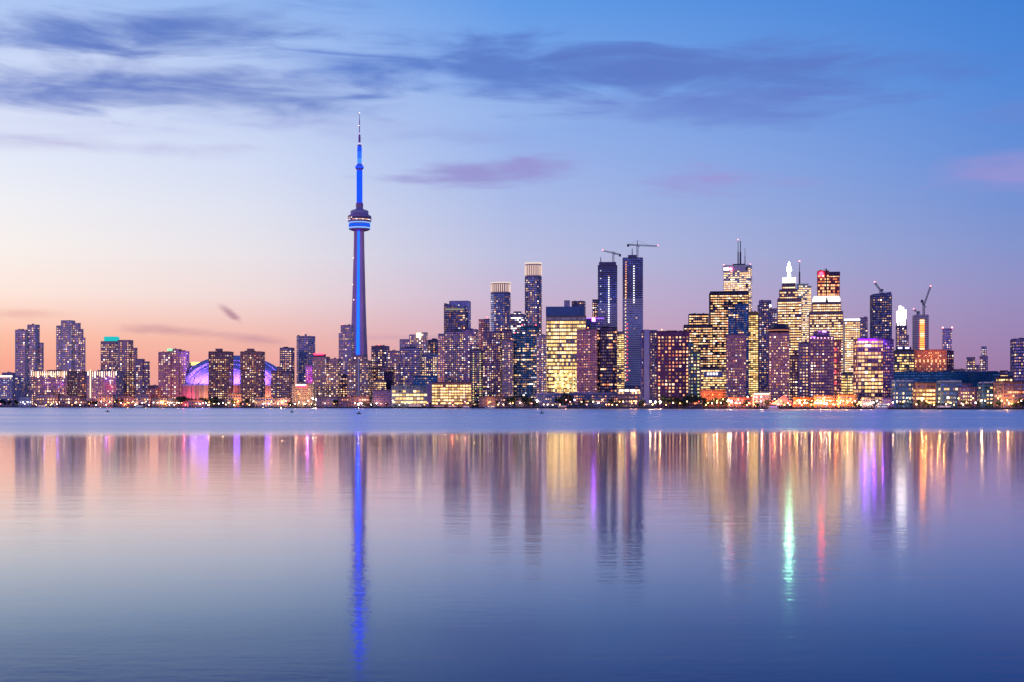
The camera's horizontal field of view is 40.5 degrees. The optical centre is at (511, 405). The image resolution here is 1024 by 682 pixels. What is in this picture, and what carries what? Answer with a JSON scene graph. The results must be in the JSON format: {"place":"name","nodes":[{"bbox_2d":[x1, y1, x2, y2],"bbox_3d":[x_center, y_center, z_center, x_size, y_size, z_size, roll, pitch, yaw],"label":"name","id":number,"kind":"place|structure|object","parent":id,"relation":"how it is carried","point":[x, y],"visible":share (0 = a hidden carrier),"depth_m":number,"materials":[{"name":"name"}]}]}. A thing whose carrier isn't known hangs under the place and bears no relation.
{"place":"outdoors","nodes":[
{"label":"outdoors","id":0,"kind":"place"},
{"bbox_2d":[0,407,1023,681],"bbox_3d":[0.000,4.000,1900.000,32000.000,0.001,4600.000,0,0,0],"label":"water","id":1,"kind":"structure","parent":0,"point":[514,545],"depth_m":39.60,"materials":[{"name":"liquid"}]},
{"bbox_2d":[0,406,1023,409],"bbox_3d":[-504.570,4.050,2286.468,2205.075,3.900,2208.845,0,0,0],"label":"quay wall","id":2,"kind":"structure","parent":0,"point":[584,407],"depth_m":1639.92,"materials":[{"name":"concrete"}]},
{"bbox_2d":[0,0,1023,384],"label":"sky","id":3,"kind":"structure","parent":0,"point":[178,174],"materials":[{"name":"blue"}]},
{"bbox_3d":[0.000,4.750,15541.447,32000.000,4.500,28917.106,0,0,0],"label":"ground","id":4,"kind":"structure","parent":0,"visible":0},
{"bbox_2d":[0,376,23,405],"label":"apartment block","id":5,"kind":"structure","parent":4,"relation":"on","point":[12,388],"depth_m":2857.47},
{"bbox_2d":[15,324,43,396],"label":"condo tower","id":6,"kind":"structure","parent":4,"relation":"on","point":[29,352],"depth_m":2963.89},
{"bbox_2d":[36,393,59,406],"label":"quay building","id":7,"kind":"structure","parent":4,"relation":"on","point":[51,400],"depth_m":2708.33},
{"bbox_2d":[31,370,76,406],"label":"apartment building","id":8,"kind":"structure","parent":4,"relation":"on","point":[62,383],"depth_m":2722.27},
{"bbox_2d":[56,320,85,395],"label":"condo tower","id":9,"kind":"structure","parent":4,"relation":"on","point":[70,348],"depth_m":2867.28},
{"bbox_2d":[60,395,83,406],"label":"quay building","id":10,"kind":"structure","parent":4,"relation":"on","point":[66,401],"depth_m":2643.95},
{"bbox_2d":[78,371,86,396],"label":"apartment building","id":11,"kind":"structure","parent":4,"relation":"on","point":[82,383],"depth_m":2682.16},
{"bbox_2d":[87,370,123,406],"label":"apartment building","id":12,"kind":"structure","parent":4,"relation":"on","point":[103,382],"depth_m":2594.08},
{"bbox_2d":[98,395,115,406],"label":"quay building","id":13,"kind":"structure","parent":4,"relation":"on","point":[108,400],"depth_m":2551.26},
{"bbox_2d":[101,337,118,370],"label":"condo tower","id":14,"kind":"structure","parent":4,"relation":"on","point":[109,354],"depth_m":2725.93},
{"bbox_2d":[118,395,134,406],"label":"quay building","id":15,"kind":"structure","parent":4,"relation":"on","point":[129,401],"depth_m":2498.71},
{"bbox_2d":[117,340,137,395],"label":"condo tower","id":16,"kind":"structure","parent":4,"relation":"on","point":[127,354],"depth_m":2656.41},
{"bbox_2d":[136,359,149,393],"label":"condo tower","id":17,"kind":"structure","parent":4,"relation":"on","point":[142,375],"depth_m":2603.38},
{"bbox_2d":[135,393,150,406],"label":"quay building","id":18,"kind":"structure","parent":4,"relation":"on","point":[142,398],"depth_m":2459.21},
{"bbox_2d":[152,397,176,406],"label":"quay building","id":19,"kind":"structure","parent":4,"relation":"on","point":[159,402],"depth_m":2404.82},
{"bbox_2d":[158,348,189,406],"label":"condo tower","id":20,"kind":"structure","parent":4,"relation":"on","point":[173,367],"depth_m":2497.89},
{"bbox_2d":[188,399,210,406],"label":"quay building","id":21,"kind":"structure","parent":4,"relation":"on","point":[196,403],"depth_m":2326.00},
{"bbox_2d":[208,349,233,406],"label":"apartment tower","id":22,"kind":"structure","parent":4,"relation":"on","point":[221,374],"depth_m":2370.63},
{"bbox_2d":[182,355,276,406],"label":"domed stadium","id":23,"kind":"object","parent":4,"relation":"on","point":[195,386],"visible":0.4,"depth_m":2473.87,"materials":[{"name":"concrete"}]},
{"bbox_2d":[228,393,242,406],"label":"quay building","id":24,"kind":"structure","parent":4,"relation":"on","point":[237,397],"depth_m":2254.87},
{"bbox_2d":[240,349,264,406],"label":"apartment tower","id":25,"kind":"structure","parent":4,"relation":"on","point":[252,374],"depth_m":2307.72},
{"bbox_2d":[255,396,274,406],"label":"quay building","id":26,"kind":"structure","parent":4,"relation":"on","point":[260,401],"depth_m":2194.70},
{"bbox_2d":[271,367,294,397],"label":"apartment tower","id":27,"kind":"structure","parent":4,"relation":"on","point":[282,382],"depth_m":2250.18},
{"bbox_2d":[274,397,291,406],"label":"quay building","id":28,"kind":"structure","parent":4,"relation":"on","point":[278,401],"depth_m":2160.84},
{"bbox_2d":[280,347,294,371],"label":"office tower","id":29,"kind":"structure","parent":4,"relation":"on","point":[287,359],"depth_m":2717.13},
{"bbox_2d":[292,384,314,406],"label":"hall","id":30,"kind":"structure","parent":4,"relation":"on","point":[303,393],"depth_m":2146.90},
{"bbox_2d":[296,332,314,383],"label":"condo tower","id":31,"kind":"structure","parent":4,"relation":"on","point":[305,349],"depth_m":2779.24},
{"bbox_2d":[312,353,341,406],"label":"condo tower","id":32,"kind":"structure","parent":4,"relation":"on","point":[327,376],"depth_m":2207.56,"materials":[{"name":"metal"}]},
{"bbox_2d":[316,396,337,406],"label":"quay building","id":33,"kind":"structure","parent":4,"relation":"on","point":[326,401],"depth_m":2078.81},
{"bbox_2d":[338,324,353,374],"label":"condo tower","id":34,"kind":"structure","parent":4,"relation":"on","point":[346,343],"depth_m":2517.23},
{"bbox_2d":[338,396,371,406],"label":"quay building","id":35,"kind":"structure","parent":4,"relation":"on","point":[347,401],"depth_m":2028.57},
{"bbox_2d":[347,112,371,359],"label":"broadcast tower","id":36,"kind":"structure","parent":4,"relation":"on","point":[359,218],"depth_m":2592.26,"materials":[{"name":"concrete"}]},
{"bbox_2d":[347,353,372,406],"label":"condo tower","id":37,"kind":"structure","parent":4,"relation":"on","point":[359,375],"depth_m":2177.70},
{"bbox_2d":[371,345,389,366],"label":"office tower","id":38,"kind":"structure","parent":4,"relation":"on","point":[379,355],"depth_m":2656.26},
{"bbox_2d":[373,389,391,406],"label":"hall","id":39,"kind":"structure","parent":4,"relation":"on","point":[382,396],"depth_m":2005.95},
{"bbox_2d":[373,367,394,384],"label":"apartment block","id":40,"kind":"structure","parent":4,"relation":"on","point":[378,373],"depth_m":2211.81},
{"bbox_2d":[384,371,393,389],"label":"hotel block","id":41,"kind":"structure","parent":4,"relation":"on","point":[389,377],"depth_m":2139.96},
{"bbox_2d":[388,350,400,384],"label":"office tower","id":42,"kind":"structure","parent":4,"relation":"on","point":[394,358],"depth_m":2498.39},
{"bbox_2d":[392,384,426,406],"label":"terminal building","id":43,"kind":"structure","parent":4,"relation":"on","point":[404,395],"depth_m":1973.39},
{"bbox_2d":[400,347,422,384],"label":"condo tower","id":44,"kind":"structure","parent":4,"relation":"on","point":[411,362],"depth_m":2238.65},
{"bbox_2d":[400,332,427,383],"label":"office tower","id":45,"kind":"structure","parent":4,"relation":"on","point":[419,339],"depth_m":2530.32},
{"bbox_2d":[413,375,437,384],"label":"glass building","id":46,"kind":"structure","parent":4,"relation":"on","point":[421,380],"depth_m":2066.56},
{"bbox_2d":[422,352,437,375],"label":"office building","id":47,"kind":"structure","parent":4,"relation":"on","point":[430,363],"depth_m":2301.93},
{"bbox_2d":[428,338,437,353],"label":"office tower","id":48,"kind":"structure","parent":4,"relation":"on","point":[433,345],"depth_m":2580.55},
{"bbox_2d":[438,334,444,381],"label":"condo tower","id":49,"kind":"structure","parent":4,"relation":"on","point":[441,357],"depth_m":2211.80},
{"bbox_2d":[431,381,471,406],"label":"terminal building","id":50,"kind":"structure","parent":4,"relation":"on","point":[454,393],"depth_m":1912.47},
{"bbox_2d":[445,329,462,381],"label":"condo tower","id":51,"kind":"structure","parent":4,"relation":"on","point":[453,355],"depth_m":2147.27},
{"bbox_2d":[444,303,466,333],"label":"glass tower","id":52,"kind":"structure","parent":4,"relation":"on","point":[455,317],"depth_m":2481.94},
{"bbox_2d":[449,301,470,327],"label":"glass slab","id":53,"kind":"structure","parent":4,"relation":"on","point":[465,304],"depth_m":2516.21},
{"bbox_2d":[461,328,478,381],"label":"condo tower","id":54,"kind":"structure","parent":4,"relation":"on","point":[470,336],"depth_m":2147.86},
{"bbox_2d":[470,347,482,406],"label":"condo tower","id":55,"kind":"structure","parent":4,"relation":"on","point":[476,367],"depth_m":2020.98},
{"bbox_2d":[479,396,508,406],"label":"quay building","id":56,"kind":"structure","parent":4,"relation":"on","point":[485,401],"depth_m":1824.71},
{"bbox_2d":[482,330,512,395],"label":"condo tower","id":57,"kind":"structure","parent":4,"relation":"on","point":[492,363],"depth_m":2019.31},
{"bbox_2d":[490,282,510,331],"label":"condo tower","id":58,"kind":"structure","parent":4,"relation":"on","point":[500,300],"depth_m":2303.87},
{"bbox_2d":[502,338,513,406],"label":"condo tower","id":59,"kind":"structure","parent":4,"relation":"on","point":[507,367],"depth_m":1980.45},
{"bbox_2d":[511,311,524,333],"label":"office tower","id":60,"kind":"structure","parent":4,"relation":"on","point":[517,319],"depth_m":2525.07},
{"bbox_2d":[512,326,539,406],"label":"glass tower","id":61,"kind":"structure","parent":4,"relation":"on","point":[525,362],"depth_m":1994.89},
{"bbox_2d":[524,262,541,334],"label":"condo tower","id":62,"kind":"structure","parent":4,"relation":"on","point":[533,294],"depth_m":2303.84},
{"bbox_2d":[536,334,546,392],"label":"condo tower","id":63,"kind":"structure","parent":4,"relation":"on","point":[541,363],"depth_m":1958.33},
{"bbox_2d":[536,393,572,406],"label":"glass pavilion","id":64,"kind":"structure","parent":4,"relation":"on","point":[545,399],"depth_m":1781.28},
{"bbox_2d":[546,306,585,392],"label":"office tower","id":65,"kind":"structure","parent":4,"relation":"on","point":[563,324],"depth_m":2029.29,"materials":[{"name":"glass"}]},
{"bbox_2d":[547,321,571,391],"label":"lit windows","id":66,"kind":"structure","parent":65,"relation":"in","point":[550,322],"depth_m":2030.27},
{"bbox_2d":[576,329,597,392],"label":"apartment tower","id":67,"kind":"structure","parent":4,"relation":"on","point":[586,358],"depth_m":1788.00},
{"bbox_2d":[573,392,616,406],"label":"glass pavilion","id":68,"kind":"structure","parent":4,"relation":"on","point":[599,397],"depth_m":1733.07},
{"bbox_2d":[586,318,605,328],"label":"office tower","id":69,"kind":"structure","parent":4,"relation":"on","point":[593,323],"depth_m":2087.30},
{"bbox_2d":[597,326,617,392],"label":"condo tower","id":70,"kind":"structure","parent":4,"relation":"on","point":[607,359],"depth_m":1786.40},
{"bbox_2d":[598,257,616,326],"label":"unfinished tower","id":71,"kind":"structure","parent":4,"relation":"on","point":[607,291],"depth_m":2253.63,"materials":[{"name":"glass"}]},
{"bbox_2d":[617,331,624,387],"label":"office tower","id":72,"kind":"structure","parent":4,"relation":"on","point":[620,359],"depth_m":2126.82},
{"bbox_2d":[616,388,640,406],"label":"podium building","id":73,"kind":"structure","parent":4,"relation":"on","point":[628,395],"depth_m":1720.43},
{"bbox_2d":[622,249,642,387],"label":"unfinished tower","id":74,"kind":"structure","parent":4,"relation":"on","point":[632,302],"depth_m":2185.57,"materials":[{"name":"glass"}]},
{"bbox_2d":[640,329,656,406],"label":"apartment tower","id":75,"kind":"structure","parent":4,"relation":"on","point":[648,362],"depth_m":1712.91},
{"bbox_2d":[657,329,689,406],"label":"apartment tower","id":76,"kind":"structure","parent":4,"relation":"on","point":[672,363],"depth_m":1700.32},
{"bbox_2d":[688,343,700,396],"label":"glass tower","id":77,"kind":"structure","parent":4,"relation":"on","point":[693,372],"depth_m":1670.93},
{"bbox_2d":[683,324,712,367],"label":"bank tower","id":78,"kind":"structure","parent":4,"relation":"on","point":[701,337],"depth_m":2250.95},
{"bbox_2d":[688,313,708,324],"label":"bank tower","id":79,"kind":"structure","parent":4,"relation":"on","point":[697,319],"depth_m":2555.46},
{"bbox_2d":[700,367,725,389],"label":"office building","id":80,"kind":"structure","parent":4,"relation":"on","point":[712,378],"depth_m":1871.28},
{"bbox_2d":[700,389,725,406],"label":"hall","id":81,"kind":"structure","parent":4,"relation":"on","point":[712,394],"depth_m":1719.19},
{"bbox_2d":[709,291,748,367],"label":"bank tower","id":82,"kind":"structure","parent":4,"relation":"on","point":[721,303],"depth_m":2415.14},
{"bbox_2d":[711,295,731,365],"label":"lit windows","id":83,"kind":"structure","parent":82,"relation":"in","point":[711,295],"depth_m":2416.02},
{"bbox_2d":[726,334,746,399],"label":"apartment tower","id":84,"kind":"structure","parent":4,"relation":"on","point":[736,362],"depth_m":1643.42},
{"bbox_2d":[723,239,751,311],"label":"bank tower","id":85,"kind":"structure","parent":4,"relation":"on","point":[737,277],"depth_m":2892.33,"materials":[{"name":"metal"}]},
{"bbox_2d":[728,301,748,396],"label":"glass tower","id":86,"kind":"structure","parent":4,"relation":"on","point":[738,318],"depth_m":2043.19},
{"bbox_2d":[727,396,751,406],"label":"quay building","id":87,"kind":"structure","parent":4,"relation":"on","point":[733,399],"depth_m":1564.16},
{"bbox_2d":[749,311,758,396],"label":"office tower","id":88,"kind":"structure","parent":4,"relation":"on","point":[753,352],"depth_m":2160.84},
{"bbox_2d":[752,392,770,406],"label":"quay building","id":89,"kind":"structure","parent":4,"relation":"on","point":[757,397],"depth_m":1544.42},
{"bbox_2d":[757,300,776,392],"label":"glass tower","id":90,"kind":"structure","parent":4,"relation":"on","point":[767,316],"depth_m":2256.68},
{"bbox_2d":[768,324,790,406],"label":"apartment tower","id":91,"kind":"structure","parent":4,"relation":"on","point":[779,358],"depth_m":1593.75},
{"bbox_2d":[777,262,801,399],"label":"bank tower","id":92,"kind":"structure","parent":4,"relation":"on","point":[789,308],"depth_m":2517.64,"materials":[{"name":"metal"}]},
{"bbox_2d":[778,295,800,398],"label":"lit windows","id":93,"kind":"structure","parent":92,"relation":"in","point":[785,295],"depth_m":2518.71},
{"bbox_2d":[789,353,797,406],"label":"condo tower","id":94,"kind":"structure","parent":4,"relation":"on","point":[793,367],"depth_m":1624.19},
{"bbox_2d":[793,396,812,406],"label":"quay building","id":95,"kind":"structure","parent":4,"relation":"on","point":[801,400],"depth_m":1505.49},
{"bbox_2d":[798,342,808,396],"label":"condo tower","id":96,"kind":"structure","parent":4,"relation":"on","point":[803,369],"depth_m":1602.21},
{"bbox_2d":[796,260,810,341],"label":"bank tower","id":97,"kind":"structure","parent":4,"relation":"on","point":[804,292],"depth_m":2712.79,"materials":[{"name":"yellow metal"}]},
{"bbox_2d":[809,330,833,396],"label":"condo tower","id":98,"kind":"structure","parent":4,"relation":"on","point":[821,363],"depth_m":1575.81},
{"bbox_2d":[813,395,836,406],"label":"quay building","id":99,"kind":"structure","parent":4,"relation":"on","point":[826,399],"depth_m":1484.36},
{"bbox_2d":[808,296,842,371],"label":"bank tower","id":100,"kind":"structure","parent":4,"relation":"on","point":[826,313],"depth_m":2381.68,"materials":[{"name":"metal"}]},
{"bbox_2d":[817,269,839,297],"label":"bank tower","id":101,"kind":"structure","parent":4,"relation":"on","point":[828,283],"depth_m":2740.74,"materials":[{"name":"metal"}]},
{"bbox_2d":[834,339,841,395],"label":"condo tower","id":102,"kind":"structure","parent":4,"relation":"on","point":[837,367],"depth_m":1587.92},
{"bbox_2d":[837,394,856,406],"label":"quay building","id":103,"kind":"structure","parent":4,"relation":"on","point":[842,398],"depth_m":1466.19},
{"bbox_2d":[842,372,852,394],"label":"office building","id":104,"kind":"structure","parent":4,"relation":"on","point":[847,383],"depth_m":1625.80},
{"bbox_2d":[843,318,859,371],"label":"office tower","id":105,"kind":"structure","parent":4,"relation":"on","point":[851,329],"depth_m":2021.95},
{"bbox_2d":[860,316,867,337],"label":"office tower","id":106,"kind":"structure","parent":4,"relation":"on","point":[864,327],"depth_m":2115.59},
{"bbox_2d":[853,338,884,406],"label":"office building","id":107,"kind":"structure","parent":4,"relation":"on","point":[867,367],"depth_m":1514.24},
{"bbox_2d":[870,292,891,338],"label":"glass tower","id":108,"kind":"structure","parent":4,"relation":"on","point":[880,315],"depth_m":1916.25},
{"bbox_2d":[882,339,893,397],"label":"office building","id":109,"kind":"structure","parent":4,"relation":"on","point":[887,361],"depth_m":1508.29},
{"bbox_2d":[896,306,908,346],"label":"condo tower","id":110,"kind":"structure","parent":4,"relation":"on","point":[902,338],"depth_m":2283.16,"materials":[{"name":"glass"}]},
{"bbox_2d":[891,380,914,407],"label":"waterfront building","id":111,"kind":"structure","parent":4,"relation":"on","point":[901,390],"depth_m":1425.64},
{"bbox_2d":[894,347,914,370],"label":"office building","id":112,"kind":"structure","parent":4,"relation":"on","point":[904,358],"depth_m":1639.68,"materials":[{"name":"metal"}]},
{"bbox_2d":[912,315,928,348],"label":"unfinished tower","id":113,"kind":"structure","parent":4,"relation":"on","point":[920,331],"depth_m":2066.87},
{"bbox_2d":[913,382,935,407],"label":"waterfront building","id":114,"kind":"structure","parent":4,"relation":"on","point":[926,391],"depth_m":1415.09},
{"bbox_2d":[911,349,946,370],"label":"brick building","id":115,"kind":"structure","parent":4,"relation":"on","point":[930,359],"depth_m":1654.54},
{"bbox_2d":[894,371,972,383],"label":"theatre hall","id":116,"kind":"structure","parent":4,"relation":"on","point":[927,376],"depth_m":1574.87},
{"bbox_2d":[942,327,952,350],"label":"condo tower","id":117,"kind":"structure","parent":4,"relation":"on","point":[947,339],"depth_m":1950.41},
{"bbox_2d":[936,380,961,407],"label":"waterfront building","id":118,"kind":"structure","parent":4,"relation":"on","point":[947,392],"depth_m":1395.72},
{"bbox_2d":[947,350,953,370],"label":"office tower","id":119,"kind":"structure","parent":4,"relation":"on","point":[950,360],"depth_m":1659.13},
{"bbox_2d":[958,383,977,407],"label":"waterfront building","id":120,"kind":"structure","parent":4,"relation":"on","point":[969,391],"depth_m":1389.23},
{"bbox_2d":[979,346,987,371],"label":"condo tower","id":121,"kind":"structure","parent":4,"relation":"on","point":[983,362],"depth_m":2224.30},
{"bbox_2d":[978,381,993,407],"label":"waterfront building","id":122,"kind":"structure","parent":4,"relation":"on","point":[985,390],"depth_m":1367.57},
{"bbox_2d":[968,371,1009,386],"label":"theatre hall","id":123,"kind":"structure","parent":4,"relation":"on","point":[974,378],"depth_m":1535.23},
{"bbox_2d":[993,380,1023,407],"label":"waterfront building","id":124,"kind":"structure","parent":4,"relation":"on","point":[1011,392],"depth_m":1337.09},
{"bbox_2d":[1010,338,1023,380],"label":"condo tower","id":125,"kind":"structure","parent":4,"relation":"on","point":[1017,359],"depth_m":1452.40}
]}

